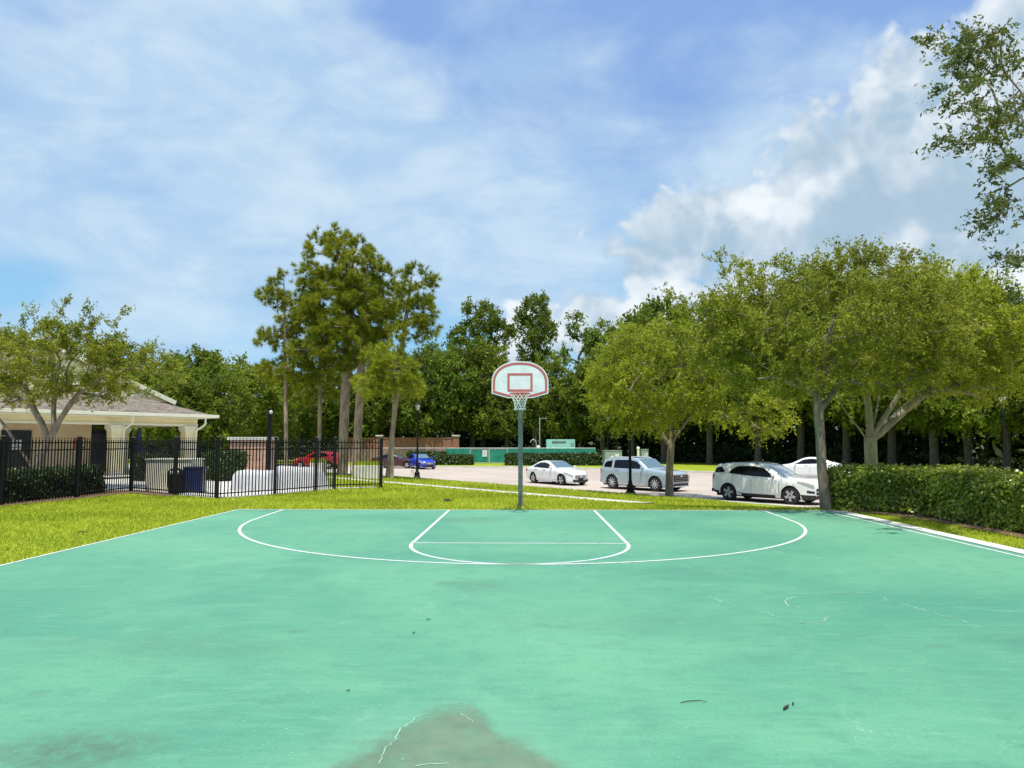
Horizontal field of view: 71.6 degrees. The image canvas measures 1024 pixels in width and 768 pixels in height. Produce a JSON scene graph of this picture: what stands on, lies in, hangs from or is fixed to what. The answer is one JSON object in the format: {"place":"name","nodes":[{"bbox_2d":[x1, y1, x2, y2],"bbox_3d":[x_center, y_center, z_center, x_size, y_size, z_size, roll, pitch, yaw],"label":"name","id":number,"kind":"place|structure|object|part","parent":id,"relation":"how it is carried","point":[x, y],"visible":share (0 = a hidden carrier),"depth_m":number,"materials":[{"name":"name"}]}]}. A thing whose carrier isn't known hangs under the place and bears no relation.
{"place":"outdoors","nodes":[
{"label":"outdoors","id":0,"kind":"place"},
{"bbox_2d":[105,465,373,497],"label":"patio","id":1,"kind":"structure","parent":0,"point":[236,494],"depth_m":25.11,"materials":[{"name":"concrete"}]},
{"bbox_2d":[0,337,218,477],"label":"pool pavilion","id":2,"kind":"structure","parent":1,"relation":"on","point":[118,420],"depth_m":33.24,"materials":[{"name":"beige paint"}]},
{"bbox_2d":[0,430,31,468],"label":"window","id":3,"kind":"structure","parent":2,"relation":"in","point":[16,433],"depth_m":31.61,"materials":[{"name":"black glass"}]},
{"bbox_2d":[90,424,106,470],"bbox_3d":[-20.130,3.195,34.513,0.105,2.455,0.950,-3,-6,37],"label":"door","id":4,"kind":"structure","parent":2,"relation":"in","point":[101,433],"depth_m":34.54,"materials":[{"name":"black metal"}]},
{"bbox_2d":[135,427,142,453],"bbox_3d":[-17.998,3.257,34.194,0.560,2.320,0.546,0,-5,1],"label":"parasol","id":5,"kind":"object","parent":2,"relation":"on","point":[139,434],"visible":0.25,"depth_m":34.16,"materials":[{"name":"blue fabric"}]},
{"bbox_2d":[134,450,169,480],"bbox_3d":[-15.658,3.554,30.918,1.751,1.378,1.463,-2,-5,27],"label":"shrub","id":6,"kind":"object","parent":1,"relation":"on","point":[145,463],"visible":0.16,"depth_m":30.54,"materials":[{"name":"green plant"}]},
{"bbox_2d":[145,458,203,490],"bbox_3d":[-11.723,3.142,24.674,1.620,1.105,0.970,0,-5,1],"label":"equipment enclosure","id":7,"kind":"object","parent":1,"relation":"on","point":[166,470],"visible":0.34,"depth_m":24.24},
{"bbox_2d":[168,468,184,493],"bbox_3d":[-11.039,3.168,23.281,0.530,0.828,0.548,1,-5,-13],"label":"trash can","id":8,"kind":"object","parent":1,"relation":"on","point":[177,482],"visible":0.37,"depth_m":23.12,"materials":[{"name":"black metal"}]},
{"bbox_2d":[183,466,205,492],"bbox_3d":[-10.652,3.200,23.820,0.648,0.851,0.648,1,-5,-13],"label":"trash bin","id":9,"kind":"object","parent":1,"relation":"on","point":[194,478],"visible":0.36,"depth_m":23.54,"materials":[{"name":"blue plastic"}]},
{"bbox_2d":[203,448,250,480],"bbox_3d":[-12.418,3.539,31.216,1.900,1.448,1.797,-3,-6,37],"label":"shrub","id":10,"kind":"object","parent":1,"relation":"on","point":[230,463],"visible":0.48,"depth_m":30.66,"materials":[{"name":"green plant"}]},
{"bbox_2d":[230,469,279,490],"bbox_3d":[-9.069,3.384,25.135,1.478,0.713,1.205,0,-5,1],"label":"furniture cover","id":11,"kind":"object","parent":1,"relation":"on","point":[247,476],"visible":0.59,"depth_m":24.61,"materials":[{"name":"white fabric"}]},
{"bbox_2d":[266,409,272,469],"bbox_3d":[-9.403,2.443,27.531,0.230,2.960,0.258,0,-5,1],"label":"light post","id":12,"kind":"object","parent":1,"relation":"on","point":[269,428],"visible":0.76,"depth_m":27.55,"materials":[{"name":"black metal"}]},
{"bbox_2d":[278,466,329,488],"bbox_3d":[-7.775,3.418,26.161,1.955,0.810,1.309,0,-5,1],"label":"furniture cover","id":13,"kind":"object","parent":1,"relation":"on","point":[300,477],"visible":0.35,"depth_m":25.60,"materials":[{"name":"white fabric"}]},
{"bbox_2d":[227,437,278,469],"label":"brick wall","id":14,"kind":"structure","parent":0,"point":[248,439],"depth_m":33.13,"materials":[{"name":"brick"}]},
{"bbox_2d":[327,477,654,503],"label":"sidewalk","id":15,"kind":"structure","parent":0,"point":[561,496],"depth_m":27.38,"materials":[{"name":"concrete"}]},
{"bbox_2d":[0,458,1023,564],"bbox_3d":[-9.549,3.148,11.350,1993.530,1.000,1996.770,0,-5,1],"label":"lawn","id":16,"kind":"structure","parent":0,"point":[748,504],"depth_m":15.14,"materials":[{"name":"green plant"}]},
{"bbox_2d":[1,490,179,506],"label":"mulch border","id":17,"kind":"object","parent":16,"relation":"on","point":[96,495],"visible":0.36,"depth_m":22.15,"materials":[{"name":"brown soil"}]},
{"bbox_2d":[3,461,106,502],"bbox_3d":[-14.408,2.759,19.492,1.510,1.113,9.320,-1,-5,7],"label":"clipped hedge","id":18,"kind":"object","parent":17,"relation":"on","point":[10,490],"visible":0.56,"depth_m":21.04,"materials":[{"name":"green plant"}]},
{"bbox_2d":[0,293,194,467],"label":"oak tree","id":19,"kind":"object","parent":16,"relation":"on","point":[94,351],"visible":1,"depth_m":25.24,"materials":[{"name":"green plant"}]},
{"bbox_2d":[79,347,161,441],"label":"woodland tree","id":20,"kind":"object","parent":16,"relation":"on","point":[143,376],"visible":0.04,"depth_m":64.39,"materials":[{"name":"green plant"}]},
{"bbox_2d":[131,352,204,452],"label":"woodland tree","id":21,"kind":"object","parent":16,"relation":"on","point":[197,374],"visible":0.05,"depth_m":66.84,"materials":[{"name":"green plant"}]},
{"bbox_2d":[131,369,213,451],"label":"woodland tree","id":22,"kind":"object","parent":16,"relation":"on","point":[188,387],"visible":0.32,"depth_m":57.64,"materials":[{"name":"green plant"}]},
{"bbox_2d":[0,435,382,504],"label":"picket fence","id":23,"kind":"object","parent":16,"relation":"on","point":[79,442],"visible":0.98,"depth_m":22.42,"materials":[{"name":"black metal"}]},
{"bbox_2d":[171,343,230,457],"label":"woodland tree","id":24,"kind":"object","parent":16,"relation":"on","point":[198,352],"visible":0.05,"depth_m":76.01,"materials":[{"name":"green plant"}]},
{"bbox_2d":[180,369,259,448],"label":"woodland tree","id":25,"kind":"object","parent":16,"relation":"on","point":[224,426],"visible":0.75,"depth_m":59.42,"materials":[{"name":"green plant"}]},
{"bbox_2d":[195,349,299,446],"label":"woodland tree","id":26,"kind":"object","parent":16,"relation":"on","point":[212,366],"visible":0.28,"depth_m":69.12,"materials":[{"name":"green plant"}]},
{"bbox_2d":[247,369,306,441],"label":"woodland tree","id":27,"kind":"object","parent":16,"relation":"on","point":[293,416],"visible":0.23,"depth_m":72.69,"materials":[{"name":"green plant"}]},
{"bbox_2d":[252,266,324,465],"bbox_3d":[-14.806,-0.921,46.572,4.548,13.932,4.184,3,-5,-31],"label":"pine tree","id":28,"kind":"object","parent":16,"relation":"on","point":[265,367],"visible":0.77,"depth_m":46.24,"materials":[{"name":"green plant"}]},
{"bbox_2d":[268,301,341,458],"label":"pine tree","id":29,"kind":"object","parent":16,"relation":"on","point":[307,397],"visible":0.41,"depth_m":46.35,"materials":[{"name":"green plant"}]},
{"bbox_2d":[310,458,325,474],"bbox_3d":[-11.190,4.779,40.982,0.972,1.110,0.975,0,-5,1],"label":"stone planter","id":30,"kind":"object","parent":16,"relation":"on","point":[319,464],"visible":0.33,"depth_m":40.70,"materials":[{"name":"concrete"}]},
{"bbox_2d":[283,221,405,474],"bbox_3d":[-10.848,-2.243,45.593,7.366,16.683,7.028,5,-7,-45],"label":"pine tree","id":31,"kind":"object","parent":16,"relation":"on","point":[311,304],"visible":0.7,"depth_m":44.68,"materials":[{"name":"green plant"}]},
{"bbox_2d":[309,246,405,475],"bbox_3d":[-9.889,-1.497,44.614,6.590,15.075,5.405,0,-5,1],"label":"pine tree","id":32,"kind":"object","parent":16,"relation":"on","point":[377,306],"visible":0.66,"depth_m":44.12,"materials":[{"name":"green plant"}]},
{"bbox_2d":[354,460,382,478],"bbox_3d":[-7.972,4.732,39.328,1.636,1.109,1.155,0,-5,1],"label":"stone planter","id":33,"kind":"object","parent":16,"relation":"on","point":[367,474],"visible":0.6,"depth_m":39.00,"materials":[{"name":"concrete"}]},
{"bbox_2d":[338,368,413,439],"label":"woodland tree","id":34,"kind":"object","parent":16,"relation":"on","point":[379,412],"visible":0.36,"depth_m":86.90,"materials":[{"name":"green plant"}]},
{"bbox_2d":[349,339,426,478],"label":"pine tree","id":35,"kind":"object","parent":16,"relation":"on","point":[380,370],"visible":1,"depth_m":41.87,"materials":[{"name":"green plant"}]},
{"bbox_2d":[380,260,444,477],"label":"pine tree","id":36,"kind":"object","parent":16,"relation":"on","point":[421,320],"visible":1,"depth_m":43.24,"materials":[{"name":"green plant"}]},
{"bbox_2d":[446,296,520,448],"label":"woodland tree","id":37,"kind":"object","parent":16,"relation":"on","point":[494,322],"visible":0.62,"depth_m":96.84,"materials":[{"name":"green plant"}]},
{"bbox_2d":[0,509,1023,767],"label":"court","id":38,"kind":"object","parent":16,"relation":"on","point":[392,639],"visible":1,"depth_m":5.97,"materials":[{"name":"paint"}]},
{"bbox_2d":[492,361,547,507],"bbox_3d":[0.018,1.420,17.526,1.301,3.864,2.317,2,-5,-19],"label":"basketball hoop","id":39,"kind":"object","parent":16,"relation":"on","point":[519,381],"visible":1,"depth_m":17.12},
{"bbox_2d":[509,289,560,447],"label":"woodland tree","id":40,"kind":"object","parent":16,"relation":"on","point":[536,340],"visible":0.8,"depth_m":98.69,"materials":[{"name":"green plant"}]},
{"bbox_2d":[327,471,810,507],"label":"kerb","id":41,"kind":"structure","parent":16,"relation":"on","point":[736,501],"depth_m":28.16,"materials":[{"name":"concrete"}]},
{"bbox_2d":[129,444,1023,470],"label":"undergrowth","id":42,"kind":"object","parent":16,"relation":"on","point":[999,460],"visible":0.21,"depth_m":73.61,"materials":[{"name":"green plant"}]},
{"bbox_2d":[545,310,608,447],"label":"woodland tree","id":43,"kind":"object","parent":16,"relation":"on","point":[591,340],"visible":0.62,"depth_m":96.48,"materials":[{"name":"green plant"}]},
{"bbox_2d":[579,316,606,356],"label":"woodland tree","id":44,"kind":"object","parent":16,"relation":"on","point":[599,324],"visible":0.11,"depth_m":99.86,"materials":[{"name":"green plant"}]},
{"bbox_2d":[574,311,802,495],"bbox_3d":[7.482,0.948,31.664,9.372,8.678,6.712,0,-5,1],"label":"shade tree","id":45,"kind":"object","parent":16,"relation":"on","point":[619,379],"visible":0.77,"depth_m":30.95,"materials":[{"name":"green plant"}]},
{"bbox_2d":[652,232,992,509],"bbox_3d":[8.013,-0.289,18.337,7.021,7.522,6.576,-4,-6,41],"label":"oak tree","id":46,"kind":"object","parent":16,"relation":"on","point":[768,358],"visible":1,"depth_m":17.60,"materials":[{"name":"green plant"}]},
{"bbox_2d":[803,253,1023,465],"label":"shade tree","id":47,"kind":"object","parent":16,"relation":"on","point":[1004,328],"visible":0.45,"depth_m":22.97,"materials":[{"name":"green plant"}]},
{"bbox_2d":[829,510,1023,554],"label":"court edging","id":48,"kind":"object","parent":16,"relation":"on","point":[982,543],"visible":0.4,"depth_m":13.07,"materials":[{"name":"concrete"}]},
{"bbox_2d":[836,508,1023,538],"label":"mulch bed","id":49,"kind":"object","parent":16,"relation":"on","point":[978,526],"visible":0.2,"depth_m":15.10,"materials":[{"name":"brown soil"}]},
{"bbox_2d":[827,458,1023,532],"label":"clipped hedge","id":50,"kind":"object","parent":49,"relation":"on","point":[984,496],"visible":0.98,"depth_m":15.85,"materials":[{"name":"green plant"}]},
{"bbox_2d":[910,14,1023,308],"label":"live oak","id":51,"kind":"object","parent":16,"relation":"on","point":[995,123],"visible":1,"depth_m":13.07,"materials":[{"name":"green plant"}]},
{"bbox_2d":[0,0,1023,443],"label":"sky","id":52,"kind":"structure","parent":0,"point":[164,159],"materials":[{"name":"blue"}]},
{"bbox_2d":[279,465,819,506],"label":"road","id":53,"kind":"structure","parent":0,"point":[700,486],"depth_m":46.42,"materials":[{"name":"grey asphalt"}]},
{"bbox_2d":[293,451,337,468],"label":"parked suv","id":54,"kind":"object","parent":53,"relation":"on","point":[313,457],"visible":0.27,"depth_m":67.69,"materials":[{"name":"red paint"}]},
{"bbox_2d":[370,453,413,467],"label":"parked sedan","id":55,"kind":"object","parent":53,"relation":"on","point":[400,460],"visible":0.46,"depth_m":69.37,"materials":[{"name":"red paint"}]},
{"bbox_2d":[408,454,435,468],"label":"parked sedan","id":56,"kind":"object","parent":53,"relation":"on","point":[425,461],"visible":0.84,"depth_m":67.44,"materials":[{"name":"blue paint"}]},
{"bbox_2d":[203,461,817,477],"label":"kerb","id":57,"kind":"structure","parent":53,"relation":"on","point":[712,472],"depth_m":70.52,"materials":[{"name":"concrete"}]},
{"bbox_2d":[526,460,587,484],"bbox_3d":[2.774,5.452,44.012,2.097,1.444,4.782,3,-6,-33],"label":"parked sedan","id":58,"kind":"object","parent":53,"relation":"on","point":[560,472],"visible":1,"depth_m":43.13,"materials":[{"name":"white paint"}]},
{"bbox_3d":[1.667,5.042,44.337,0.176,0.340,1.030,3,-6,-33],"label":"side window","id":59,"kind":"part","parent":58,"relation":"part of","materials":[{"name":"black glass"}]},
{"bbox_3d":[2.209,4.988,43.522,0.176,0.364,0.930,3,-6,-33],"label":"side window","id":60,"kind":"part","parent":58,"relation":"part of","materials":[{"name":"black glass"}]},
{"bbox_2d":[600,456,689,491],"bbox_3d":[7.151,4.847,38.800,2.271,1.805,5.037,4,-6,-41],"label":"parked suv","id":61,"kind":"object","parent":53,"relation":"on","point":[650,472],"visible":0.9,"depth_m":38.08,"materials":[{"name":"grey paint"}]},
{"bbox_3d":[5.363,4.438,39.546,0.132,0.377,0.580,4,-6,-41],"label":"side window","id":62,"kind":"part","parent":61,"relation":"part of","materials":[{"name":"black glass"}]},
{"bbox_3d":[5.984,4.373,38.849,0.145,0.455,0.970,4,-6,-41],"label":"side window","id":63,"kind":"part","parent":61,"relation":"part of","materials":[{"name":"black glass"}]},
{"bbox_3d":[6.628,4.314,38.126,0.142,0.455,0.970,4,-6,-41],"label":"side window","id":64,"kind":"part","parent":61,"relation":"part of","materials":[{"name":"black glass"}]},
{"bbox_2d":[712,461,818,504],"bbox_3d":[11.206,4.268,31.085,2.148,1.712,4.862,4,-6,-42],"label":"parked suv","id":65,"kind":"object","parent":53,"relation":"on","point":[745,479],"visible":0.95,"depth_m":30.50,"materials":[{"name":"white paint"}]},
{"bbox_3d":[9.374,3.858,31.994,0.106,0.266,0.550,3,-5,-31],"label":"side window","id":66,"kind":"part","parent":65,"relation":"part of","materials":[{"name":"black glass"}]},
{"bbox_3d":[10.059,3.807,31.198,0.148,0.425,1.070,4,-6,-42],"label":"side window","id":67,"kind":"part","parent":65,"relation":"part of","materials":[{"name":"black glass"}]},
{"bbox_3d":[10.755,3.759,30.427,0.148,0.454,1.010,4,-6,-42],"label":"side window","id":68,"kind":"part","parent":65,"relation":"part of","materials":[{"name":"black glass"}]},
{"bbox_2d":[782,457,841,476],"bbox_3d":[20.662,5.870,49.817,4.782,1.557,2.101,-3,-5,28],"label":"parked sedan","id":69,"kind":"object","parent":53,"relation":"on","point":[806,466],"visible":0.35,"depth_m":49.05,"materials":[{"name":"white paint"}]},
{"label":"side window","id":70,"kind":"part","parent":69,"relation":"part of","materials":[{"name":"black glass"}]},
{"bbox_2d":[998,393,1007,469],"bbox_3d":[28.012,3.155,40.356,0.480,5.340,0.473,1,-5,-16],"label":"street lamp","id":71,"kind":"object","parent":53,"relation":"on","point":[1005,447],"visible":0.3,"depth_m":40.33,"materials":[{"name":"black metal"}]},
{"bbox_2d":[602,450,621,463],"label":"utility cabinet","id":72,"kind":"object","parent":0,"point":[606,454],"visible":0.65,"depth_m":70.99,"materials":[{"name":"green metal"}]},
{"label":"door","id":73,"kind":"part","parent":72,"relation":"part of","materials":[{"name":"green metal"}]},
{"bbox_2d":[640,449,648,456],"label":"utility cabinet","id":74,"kind":"object","parent":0,"point":[643,452],"visible":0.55,"depth_m":70.63,"materials":[{"name":"green metal"}]},
{"bbox_2d":[277,448,1022,471],"bbox_3d":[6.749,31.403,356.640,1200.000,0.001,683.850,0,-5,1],"label":"verge","id":75,"kind":"structure","parent":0,"point":[694,466],"depth_m":73.05,"materials":[{"name":"green plant"}]},
{"bbox_2d":[274,376,339,457],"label":"woodland tree","id":76,"kind":"object","parent":75,"relation":"on","point":[309,417],"visible":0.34,"depth_m":83.65,"materials":[{"name":"green plant"}]},
{"bbox_2d":[301,371,391,440],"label":"woodland tree","id":77,"kind":"object","parent":75,"relation":"on","point":[334,421],"visible":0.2,"depth_m":86.25,"materials":[{"name":"green plant"}]},
{"bbox_2d":[337,448,441,461],"bbox_3d":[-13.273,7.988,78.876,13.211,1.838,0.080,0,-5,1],"label":"clipped hedge","id":78,"kind":"object","parent":75,"relation":"on","point":[394,451],"visible":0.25,"depth_m":78.90,"materials":[{"name":"green plant"}]},
{"bbox_2d":[348,435,459,461],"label":"brick wall","id":79,"kind":"structure","parent":75,"relation":"on","point":[425,443],"depth_m":85.77,"materials":[{"name":"brick"}]},
{"bbox_2d":[374,343,455,438],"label":"woodland tree","id":80,"kind":"object","parent":75,"relation":"on","point":[408,419],"visible":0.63,"depth_m":85.87,"materials":[{"name":"green plant"}]},
{"bbox_2d":[406,450,447,458],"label":"clipped hedge","id":81,"kind":"object","parent":75,"relation":"on","point":[430,454],"visible":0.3,"depth_m":77.40,"materials":[{"name":"green plant"}]},
{"bbox_2d":[404,335,480,436],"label":"woodland tree","id":82,"kind":"object","parent":75,"relation":"on","point":[456,356],"visible":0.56,"depth_m":87.63,"materials":[{"name":"green plant"}]},
{"bbox_2d":[432,453,474,464],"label":"clipped hedge","id":83,"kind":"object","parent":75,"relation":"on","point":[454,459],"visible":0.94,"depth_m":74.23,"materials":[{"name":"green plant"}]},
{"bbox_2d":[430,335,511,448],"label":"woodland tree","id":84,"kind":"object","parent":75,"relation":"on","point":[478,352],"visible":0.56,"depth_m":89.42,"materials":[{"name":"green plant"}]},
{"bbox_2d":[472,362,539,448],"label":"woodland tree","id":85,"kind":"object","parent":75,"relation":"on","point":[507,420],"visible":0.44,"depth_m":87.47,"materials":[{"name":"green plant"}]},
{"bbox_2d":[445,448,595,462],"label":"screened fence","id":86,"kind":"object","parent":75,"relation":"on","point":[495,455],"visible":0.45,"depth_m":78.57,"materials":[{"name":"green fabric"}]},
{"bbox_2d":[539,417,546,445],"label":"antenna mast","id":87,"kind":"object","parent":75,"relation":"on","point":[539,428],"visible":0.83,"depth_m":83.77,"materials":[{"name":"grey metal"}]},
{"bbox_2d":[510,348,580,447],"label":"woodland tree","id":88,"kind":"object","parent":75,"relation":"on","point":[551,368],"visible":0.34,"depth_m":90.21,"materials":[{"name":"green plant"}]},
{"bbox_2d":[504,451,602,465],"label":"clipped hedge","id":89,"kind":"object","parent":75,"relation":"on","point":[587,458],"visible":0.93,"depth_m":72.73,"materials":[{"name":"green plant"}]},
{"bbox_2d":[546,439,574,447],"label":"equipment container","id":90,"kind":"object","parent":75,"relation":"on","point":[560,443],"visible":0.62,"depth_m":82.62,"materials":[{"name":"teal paint"}]},
{"bbox_2d":[535,368,596,442],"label":"woodland tree","id":91,"kind":"object","parent":75,"relation":"on","point":[573,427],"visible":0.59,"depth_m":87.87,"materials":[{"name":"green plant"}]},
{"bbox_2d":[129,407,1023,470],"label":"woods","id":92,"kind":"object","parent":75,"relation":"on","point":[949,445],"visible":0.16,"depth_m":76.32,"materials":[{"name":"green plant"}]},
{"bbox_2d":[567,351,631,452],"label":"woodland tree","id":93,"kind":"object","parent":75,"relation":"on","point":[577,388],"visible":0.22,"depth_m":85.11,"materials":[{"name":"green plant"}]},
{"bbox_2d":[606,416,608,449],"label":"street lamp","id":94,"kind":"object","parent":75,"relation":"on","point":[607,433],"visible":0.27,"depth_m":73.60,"materials":[{"name":"black metal"}]},
{"bbox_2d":[581,311,661,456],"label":"woodland tree","id":95,"kind":"object","parent":75,"relation":"on","point":[611,329],"visible":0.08,"depth_m":82.76,"materials":[{"name":"green plant"}]},
{"bbox_2d":[622,293,698,462],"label":"woodland tree","id":96,"kind":"object","parent":75,"relation":"on","point":[650,310],"visible":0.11,"depth_m":81.14,"materials":[{"name":"green plant"}]},
{"bbox_2d":[648,307,744,463],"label":"woodland tree","id":97,"kind":"object","parent":75,"relation":"on","point":[710,432],"visible":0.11,"depth_m":76.99,"materials":[{"name":"green plant"}]},
{"bbox_2d":[695,289,811,460],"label":"woodland tree","id":98,"kind":"object","parent":75,"relation":"on","point":[758,453],"visible":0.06,"depth_m":71.04,"materials":[{"name":"green plant"}]},
{"bbox_2d":[731,287,841,460],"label":"woodland tree","id":99,"kind":"object","parent":75,"relation":"on","point":[800,441],"visible":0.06,"depth_m":70.86,"materials":[{"name":"green plant"}]},
{"bbox_2d":[774,277,885,464],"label":"woodland tree","id":100,"kind":"object","parent":75,"relation":"on","point":[846,435],"visible":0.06,"depth_m":66.26,"materials":[{"name":"green plant"}]},
{"bbox_2d":[813,281,915,464],"bbox_3d":[33.826,-1.286,63.074,13.763,18.443,11.929,-3,-6,33],"label":"woodland tree","id":101,"kind":"object","parent":75,"relation":"on","point":[891,452],"visible":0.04,"depth_m":62.64,"materials":[{"name":"green plant"}]},
{"bbox_2d":[872,309,968,467],"bbox_3d":[33.808,-0.212,57.667,9.798,15.284,12.654,-1,-5,16],"label":"woodland tree","id":102,"kind":"object","parent":75,"relation":"on","point":[933,453],"visible":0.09,"depth_m":56.25,"materials":[{"name":"green plant"}]},
{"bbox_2d":[892,289,999,467],"bbox_3d":[35.414,-0.315,55.976,10.568,15.223,11.049,2,-5,-18],"label":"woodland tree","id":103,"kind":"object","parent":75,"relation":"on","point":[967,448],"visible":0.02,"depth_m":54.95,"materials":[{"name":"green plant"}]},
{"bbox_2d":[932,306,1023,469],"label":"woodland tree","id":104,"kind":"object","parent":75,"relation":"on","point":[992,421],"visible":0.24,"depth_m":50.54,"materials":[{"name":"green plant"}]},
{"bbox_2d":[966,311,1023,439],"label":"woodland tree","id":105,"kind":"object","parent":75,"relation":"on","point":[1012,405],"visible":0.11,"depth_m":48.97,"materials":[{"name":"green plant"}]},
{"bbox_2d":[991,343,1023,427],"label":"woodland tree","id":106,"kind":"object","parent":75,"relation":"on","point":[1018,406],"visible":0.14,"depth_m":48.54,"materials":[{"name":"green plant"}]},
{"label":"gutter","id":107,"kind":"structure","parent":0,"visible":0},
{"bbox_2d":[414,402,420,477],"bbox_3d":[-6.489,3.855,48.731,0.480,5.340,0.473,1,-5,-16],"label":"street lamp","id":108,"kind":"object","parent":107,"relation":"on","point":[417,472],"visible":0.94,"depth_m":48.64,"materials":[{"name":"black metal"}]},
{"bbox_2d":[625,402,634,493],"bbox_3d":[5.673,2.677,34.221,0.480,5.340,0.473,1,-5,-16],"label":"street lamp","id":109,"kind":"object","parent":107,"relation":"on","point":[630,487],"visible":0.45,"depth_m":34.04,"materials":[{"name":"black metal"}]}
]}

